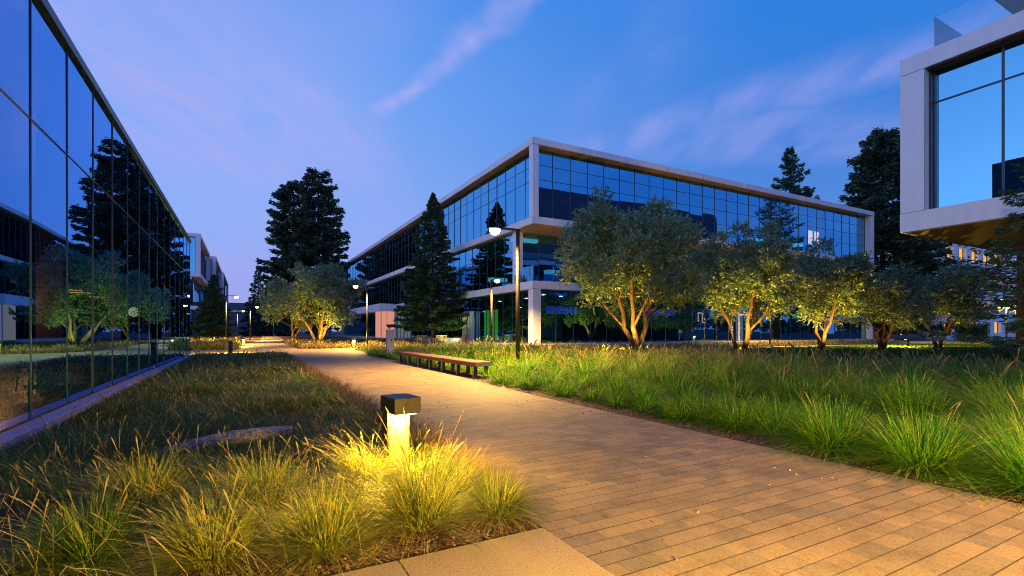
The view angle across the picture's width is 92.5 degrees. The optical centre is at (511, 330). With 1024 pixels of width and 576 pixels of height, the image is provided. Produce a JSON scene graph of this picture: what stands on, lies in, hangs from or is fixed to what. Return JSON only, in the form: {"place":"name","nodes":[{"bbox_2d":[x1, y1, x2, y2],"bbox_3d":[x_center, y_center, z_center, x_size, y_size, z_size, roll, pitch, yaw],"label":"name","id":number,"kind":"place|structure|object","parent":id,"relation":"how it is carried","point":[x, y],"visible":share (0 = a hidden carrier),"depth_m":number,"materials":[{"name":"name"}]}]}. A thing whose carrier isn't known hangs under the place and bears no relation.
{"place":"outdoors","nodes":[
{"label":"outdoors","id":0,"kind":"place"},
{"bbox_2d":[352,342,509,356],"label":"ornamental grass","id":1,"kind":"structure","parent":0,"point":[372,346],"depth_m":29.84,"materials":[{"name":"green plant"}]},
{"bbox_2d":[433,335,446,343],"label":"garden seat","id":2,"kind":"object","parent":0,"point":[442,338],"visible":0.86,"depth_m":40.42,"materials":[{"name":"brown wood"}]},
{"bbox_2d":[331,528,614,575],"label":"pavement","id":3,"kind":"structure","parent":0,"point":[538,554],"depth_m":2.63,"materials":[{"name":"concrete"}]},
{"bbox_2d":[0,331,1023,575],"bbox_3d":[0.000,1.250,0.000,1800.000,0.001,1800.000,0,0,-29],"label":"ground","id":4,"kind":"structure","parent":0,"point":[562,399],"depth_m":4.17,"materials":[{"name":"soil"}]},
{"bbox_2d":[0,0,190,451],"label":"glass pavilion","id":5,"kind":"structure","parent":4,"relation":"on","point":[95,240],"depth_m":7.76,"materials":[{"name":"glass"}]},
{"bbox_2d":[0,468,197,575],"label":"grass tuft","id":6,"kind":"object","parent":4,"relation":"on","point":[74,545],"visible":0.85,"depth_m":2.60,"materials":[{"name":"green plant"}]},
{"bbox_2d":[36,435,226,531],"bbox_3d":[-2.545,1.038,3.445,1.304,0.548,1.434,0,0,-8],"label":"grass tuft","id":7,"kind":"object","parent":4,"relation":"on","point":[140,480],"visible":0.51,"depth_m":3.40,"materials":[{"name":"green plant"}]},
{"bbox_2d":[62,468,306,575],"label":"grass tuft","id":8,"kind":"object","parent":4,"relation":"on","point":[192,548],"visible":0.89,"depth_m":2.58,"materials":[{"name":"green plant"}]},
{"bbox_2d":[187,233,209,336],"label":"framed office block","id":9,"kind":"structure","parent":4,"relation":"on","point":[199,251],"depth_m":66.79,"materials":[{"name":"glass"}]},
{"bbox_2d":[192,256,221,333],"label":"framed office block","id":10,"kind":"structure","parent":4,"relation":"on","point":[215,268],"depth_m":86.22,"materials":[{"name":"white glass"}]},
{"bbox_2d":[190,274,242,338],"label":"fir tree","id":11,"kind":"object","parent":4,"relation":"on","point":[209,307],"visible":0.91,"depth_m":54.48,"materials":[{"name":"green plant"}]},
{"bbox_2d":[190,336,243,349],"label":"bed grass","id":12,"kind":"structure","parent":4,"relation":"on","point":[219,343],"depth_m":32.85,"materials":[{"name":"yellow plant"}]},
{"bbox_2d":[217,272,227,329],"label":"framed office block","id":13,"kind":"structure","parent":4,"relation":"on","point":[224,285],"depth_m":124.66,"materials":[{"name":"white glass"}]},
{"bbox_2d":[157,426,292,458],"bbox_3d":[-2.977,1.160,5.166,1.248,0.209,0.170,0,0,-41],"label":"fallen log","id":14,"kind":"object","parent":4,"relation":"on","point":[233,435],"visible":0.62,"depth_m":5.14,"materials":[{"name":"grey wood"}]},
{"bbox_2d":[228,341,232,352],"bbox_3d":[-15.657,0.905,27.271,0.300,0.690,0.335,0,0,-29],"label":"bollard light","id":15,"kind":"object","parent":4,"relation":"on","point":[230,346],"visible":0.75,"depth_m":27.16,"materials":[{"name":"brown metal"}]},
{"bbox_2d":[225,295,238,337],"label":"street lamp","id":16,"kind":"object","parent":4,"relation":"on","point":[236,297],"visible":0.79,"depth_m":43.96,"materials":[{"name":"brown metal"}]},
{"bbox_2d":[237,310,243,336],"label":"street lamp","id":17,"kind":"object","parent":4,"relation":"on","point":[237,320],"visible":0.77,"depth_m":75.87,"materials":[{"name":"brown metal"}]},
{"bbox_2d":[249,306,257,339],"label":"street lamp","id":18,"kind":"object","parent":4,"relation":"on","point":[250,321],"visible":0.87,"depth_m":62.96,"materials":[{"name":"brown metal"}]},
{"bbox_2d":[238,264,274,335],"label":"cypress tree","id":19,"kind":"object","parent":4,"relation":"on","point":[257,277],"visible":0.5,"depth_m":117.23,"materials":[{"name":"green plant"}]},
{"bbox_2d":[227,303,287,333],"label":"building","id":20,"kind":"structure","parent":4,"relation":"on","point":[235,307],"depth_m":193.54,"materials":[{"name":"blue glass"}]},
{"bbox_2d":[164,438,360,525],"bbox_3d":[-1.699,1.009,3.374,1.445,0.594,1.461,0,0,-29],"label":"grass tuft","id":21,"kind":"object","parent":4,"relation":"on","point":[259,483],"visible":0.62,"depth_m":3.34,"materials":[{"name":"green plant"}]},
{"bbox_2d":[247,297,290,335],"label":"cypress tree","id":22,"kind":"object","parent":4,"relation":"on","point":[263,329],"visible":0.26,"depth_m":111.22,"materials":[{"name":"green plant"}]},
{"bbox_2d":[0,349,547,575],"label":"meadow grass","id":23,"kind":"structure","parent":4,"relation":"on","point":[192,374],"depth_m":5.31,"materials":[{"name":"green plant"}]},
{"bbox_2d":[251,179,324,337],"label":"redwood tree","id":24,"kind":"object","parent":4,"relation":"on","point":[286,196],"visible":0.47,"depth_m":86.33,"materials":[{"name":"green plant"}]},
{"bbox_2d":[255,283,329,340],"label":"olive tree","id":25,"kind":"object","parent":4,"relation":"on","point":[277,313],"visible":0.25,"depth_m":49.07,"materials":[{"name":"green plant"}]},
{"bbox_2d":[265,260,369,341],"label":"olive tree","id":26,"kind":"object","parent":4,"relation":"on","point":[326,288],"visible":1,"depth_m":43.75,"materials":[{"name":"green plant"}]},
{"bbox_2d":[282,167,353,337],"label":"redwood tree","id":27,"kind":"object","parent":4,"relation":"on","point":[323,203],"visible":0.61,"depth_m":86.31,"materials":[{"name":"green plant"}]},
{"bbox_2d":[214,457,433,575],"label":"grass tuft","id":28,"kind":"object","parent":4,"relation":"on","point":[320,547],"visible":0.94,"depth_m":2.71,"materials":[{"name":"green plant"}]},
{"bbox_2d":[282,337,419,348],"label":"bed grass","id":29,"kind":"structure","parent":4,"relation":"on","point":[325,343],"depth_m":37.04,"materials":[{"name":"plant"}]},
{"bbox_2d":[282,421,435,494],"bbox_3d":[-1.210,1.036,4.019,1.354,0.556,1.166,0,0,-4],"label":"grass tuft","id":30,"kind":"object","parent":4,"relation":"on","point":[355,462],"visible":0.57,"depth_m":3.96,"materials":[{"name":"plant"}]},
{"bbox_2d":[352,285,368,343],"bbox_3d":[-10.476,-0.960,33.974,1.150,4.420,0.322,0,0,-29],"label":"street lamp","id":31,"kind":"object","parent":4,"relation":"on","point":[355,286],"visible":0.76,"depth_m":34.13,"materials":[{"name":"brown metal"}]},
{"bbox_2d":[386,330,393,353],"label":"stone pillar","id":32,"kind":"structure","parent":4,"relation":"on","point":[390,340],"depth_m":22.47,"materials":[{"name":"grey stone"}]},
{"bbox_2d":[381,393,420,478],"bbox_3d":[-0.966,0.905,4.214,0.300,0.690,0.335,0,0,-37],"label":"bollard light","id":33,"kind":"object","parent":4,"relation":"on","point":[394,404],"visible":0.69,"depth_m":4.18,"materials":[{"name":"brown metal"}]},
{"bbox_2d":[352,409,463,451],"bbox_3d":[-1.001,1.053,5.016,1.245,0.492,1.122,0,0,-29],"label":"grass tuft","id":34,"kind":"object","parent":4,"relation":"on","point":[418,437],"visible":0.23,"depth_m":5.02,"materials":[{"name":"plant"}]},
{"bbox_2d":[246,406,571,575],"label":"grass tuft","id":35,"kind":"object","parent":4,"relation":"on","point":[429,503],"visible":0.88,"depth_m":3.04,"materials":[{"name":"plant"}]},
{"bbox_2d":[417,335,430,345],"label":"garden seat","id":36,"kind":"object","parent":4,"relation":"on","point":[426,340],"visible":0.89,"depth_m":40.89,"materials":[{"name":"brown wood"}]},
{"bbox_2d":[386,192,469,342],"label":"fir tree","id":37,"kind":"object","parent":4,"relation":"on","point":[419,294],"visible":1,"depth_m":42.27,"materials":[{"name":"green plant"}]},
{"bbox_2d":[397,351,490,377],"bbox_3d":[-2.551,1.040,16.233,0.505,0.420,7.444,0,0,-29],"label":"timber bench","id":38,"kind":"object","parent":4,"relation":"on","point":[453,361],"visible":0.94,"depth_m":15.09,"materials":[{"name":"brown wood"}]},
{"bbox_2d":[442,338,461,344],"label":"wall","id":39,"kind":"structure","parent":4,"relation":"on","point":[451,340],"depth_m":41.17,"materials":[{"name":"white concrete"}]},
{"bbox_2d":[413,443,513,496],"bbox_3d":[-0.411,1.097,3.829,0.953,0.388,0.931,0,0,-29],"label":"grass tuft","id":40,"kind":"object","parent":4,"relation":"on","point":[468,470],"visible":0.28,"depth_m":3.85,"materials":[{"name":"plant"}]},
{"bbox_2d":[462,336,468,344],"bbox_3d":[-3.646,0.820,38.499,0.600,0.860,0.600,0,0,-29],"label":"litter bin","id":41,"kind":"object","parent":4,"relation":"on","point":[465,339],"visible":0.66,"depth_m":38.27,"materials":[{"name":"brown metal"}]},
{"bbox_2d":[490,279,499,342],"bbox_3d":[-1.072,-0.960,30.217,0.322,4.420,1.150,0,0,-29],"label":"street lamp","id":42,"kind":"object","parent":4,"relation":"on","point":[497,280],"visible":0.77,"depth_m":30.55,"materials":[{"name":"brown metal"}]},
{"bbox_2d":[438,457,566,544],"bbox_3d":[-0.075,1.104,3.309,1.155,0.395,1.096,0,0,-29],"label":"grass tuft","id":43,"kind":"object","parent":4,"relation":"on","point":[513,499],"visible":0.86,"depth_m":3.26,"materials":[{"name":"green plant"}]},
{"bbox_2d":[487,226,520,361],"bbox_3d":[-0.209,-0.960,15.084,1.150,4.420,0.322,0,0,-29],"label":"street lamp","id":44,"kind":"object","parent":4,"relation":"on","point":[495,230],"visible":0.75,"depth_m":15.24,"materials":[{"name":"brown metal"}]},
{"bbox_2d":[276,322,896,333],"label":"tree line","id":45,"kind":"object","parent":4,"relation":"on","point":[329,330],"depth_m":190.57,"materials":[{"name":"green plant"}]},
{"bbox_2d":[158,377,1023,575],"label":"mulch chips","id":46,"kind":"object","parent":4,"relation":"on","point":[392,551],"visible":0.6,"depth_m":2.88,"materials":[{"name":"brown plant"}]},
{"bbox_2d":[335,137,893,347],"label":"office building","id":47,"kind":"structure","parent":4,"relation":"on","point":[537,191],"depth_m":40.48,"materials":[{"name":"glass"}]},
{"bbox_2d":[553,182,716,349],"bbox_3d":[5.856,-2.915,24.210,7.714,8.515,7.508,0,0,-45],"label":"olive tree","id":48,"kind":"object","parent":4,"relation":"on","point":[640,246],"visible":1,"depth_m":22.88,"materials":[{"name":"green plant"}]},
{"bbox_2d":[640,391,713,423],"bbox_3d":[2.437,1.146,7.002,1.472,0.518,1.523,0,0,-29],"label":"grass mound","id":49,"kind":"object","parent":4,"relation":"on","point":[673,408],"depth_m":6.88,"materials":[{"name":"green plant"}]},
{"bbox_2d":[364,335,1023,463],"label":"ornamental grass","id":50,"kind":"structure","parent":4,"relation":"on","point":[644,378],"depth_m":9.14,"materials":[{"name":"green plant"}]},
{"bbox_2d":[682,217,800,350],"bbox_3d":[12.475,-2.270,27.203,6.083,7.232,5.646,0,0,28],"label":"olive tree","id":51,"kind":"object","parent":4,"relation":"on","point":[751,271],"visible":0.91,"depth_m":26.07,"materials":[{"name":"green plant"}]},
{"bbox_2d":[683,390,799,440],"bbox_3d":[2.926,1.082,6.417,1.765,0.703,1.888,0,0,-29],"label":"grass mound","id":52,"kind":"object","parent":4,"relation":"on","point":[720,414],"depth_m":6.23,"materials":[{"name":"green plant"}]},
{"bbox_2d":[769,297,770,343],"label":"street lamp","id":53,"kind":"object","parent":4,"relation":"on","point":[770,329],"visible":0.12,"depth_m":41.42,"materials":[{"name":"brown metal"}]},
{"bbox_2d":[771,145,819,199],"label":"pine tree","id":54,"kind":"object","parent":4,"relation":"on","point":[790,165],"visible":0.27,"depth_m":84.33,"materials":[{"name":"green plant"}]},
{"bbox_2d":[734,387,915,469],"bbox_3d":[3.446,1.046,5.246,2.300,0.909,2.398,0,0,-29],"label":"grass mound","id":55,"kind":"object","parent":4,"relation":"on","point":[807,430],"depth_m":5.10,"materials":[{"name":"green plant"}]},
{"bbox_2d":[777,236,882,349],"bbox_3d":[19.056,-2.168,29.942,5.685,6.977,7.504,0,0,42],"label":"olive tree","id":56,"kind":"object","parent":4,"relation":"on","point":[827,286],"visible":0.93,"depth_m":28.68,"materials":[{"name":"green plant"}]},
{"bbox_2d":[746,346,1023,367],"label":"ground cover","id":57,"kind":"object","parent":4,"relation":"on","point":[983,352],"visible":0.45,"depth_m":19.49,"materials":[{"name":"green plant"}]},
{"bbox_2d":[830,260,941,348],"bbox_3d":[25.001,-1.903,32.846,6.173,6.461,6.223,0,0,6],"label":"olive tree","id":58,"kind":"object","parent":4,"relation":"on","point":[891,299],"visible":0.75,"depth_m":31.71,"materials":[{"name":"green plant"}]},
{"bbox_2d":[839,127,958,338],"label":"pine tree","id":59,"kind":"object","parent":4,"relation":"on","point":[878,160],"visible":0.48,"depth_m":63.84,"materials":[{"name":"green plant"}]},
{"bbox_2d":[804,387,1023,503],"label":"grass mound","id":60,"kind":"object","parent":4,"relation":"on","point":[903,449],"depth_m":4.34,"materials":[{"name":"green plant"}]},
{"bbox_2d":[887,262,999,347],"bbox_3d":[31.124,-1.893,36.008,8.016,6.440,6.548,0,0,-29],"label":"olive tree","id":61,"kind":"object","parent":4,"relation":"on","point":[950,293],"visible":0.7,"depth_m":34.63,"materials":[{"name":"green plant"}]},
{"bbox_2d":[877,235,1016,339],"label":"white office block","id":62,"kind":"structure","parent":4,"relation":"on","point":[996,328],"depth_m":76.55,"materials":[{"name":"metal"}]},
{"bbox_2d":[958,248,962,259],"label":"window","id":63,"kind":"structure","parent":62,"relation":"in","point":[960,251],"depth_m":72.77,"materials":[{"name":"glass"}]},
{"bbox_2d":[971,251,974,261],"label":"window","id":64,"kind":"structure","parent":62,"relation":"in","point":[972,253],"depth_m":74.77,"materials":[{"name":"glass"}]},
{"bbox_2d":[994,322,997,332],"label":"window","id":65,"kind":"structure","parent":62,"relation":"in","point":[995,323],"depth_m":78.94,"materials":[{"name":"glass"}]},
{"bbox_2d":[897,392,1023,510],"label":"grass mound","id":66,"kind":"object","parent":4,"relation":"on","point":[1016,471],"depth_m":3.90,"materials":[{"name":"green plant"}]},
{"bbox_2d":[952,324,989,339],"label":"clipped hedge","id":67,"kind":"object","parent":4,"relation":"on","point":[978,331],"visible":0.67,"depth_m":60.48,"materials":[{"name":"green plant"}]},
{"bbox_2d":[927,162,1023,357],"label":"cedar tree","id":68,"kind":"object","parent":4,"relation":"on","point":[1016,325],"visible":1,"depth_m":12.17,"materials":[{"name":"green plant"}]},
{"bbox_2d":[937,242,1023,343],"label":"cedar tree","id":69,"kind":"object","parent":4,"relation":"on","point":[992,271],"visible":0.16,"depth_m":45.43,"materials":[{"name":"green plant"}]},
{"bbox_2d":[48,0,1011,330],"label":"sky","id":70,"kind":"structure","parent":0,"point":[225,103],"materials":[{"name":"blue"}]},
{"bbox_2d":[189,336,1023,575],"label":"path","id":71,"kind":"structure","parent":0,"point":[744,521],"depth_m":3.66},
{"bbox_2d":[350,383,1018,568],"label":"leaf litter","id":72,"kind":"object","parent":71,"relation":"on","point":[731,466],"visible":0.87,"depth_m":4.13,"materials":[{"name":"brown plant"}]},
{"bbox_2d":[371,337,909,348],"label":"bed grass","id":73,"kind":"structure","parent":0,"point":[803,342],"depth_m":41.50,"materials":[{"name":"green plant"}]},
{"bbox_2d":[701,343,929,348],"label":"walkway","id":74,"kind":"structure","parent":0,"point":[836,345],"depth_m":41.11,"materials":[{"name":"concrete"}]},
{"bbox_2d":[692,342,1023,350],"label":"lawn grass","id":75,"kind":"structure","parent":0,"point":[951,345],"depth_m":37.18,"materials":[{"name":"green plant"}]},
{"bbox_2d":[895,338,1014,342],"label":"courtyard paving","id":76,"kind":"structure","parent":0,"point":[923,341],"depth_m":56.20,"materials":[{"name":"concrete"}]},
{"bbox_2d":[900,0,1023,256],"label":"overhanging building","id":77,"kind":"structure","parent":0,"point":[961,123],"depth_m":15.48,"materials":[{"name":"white concrete"}]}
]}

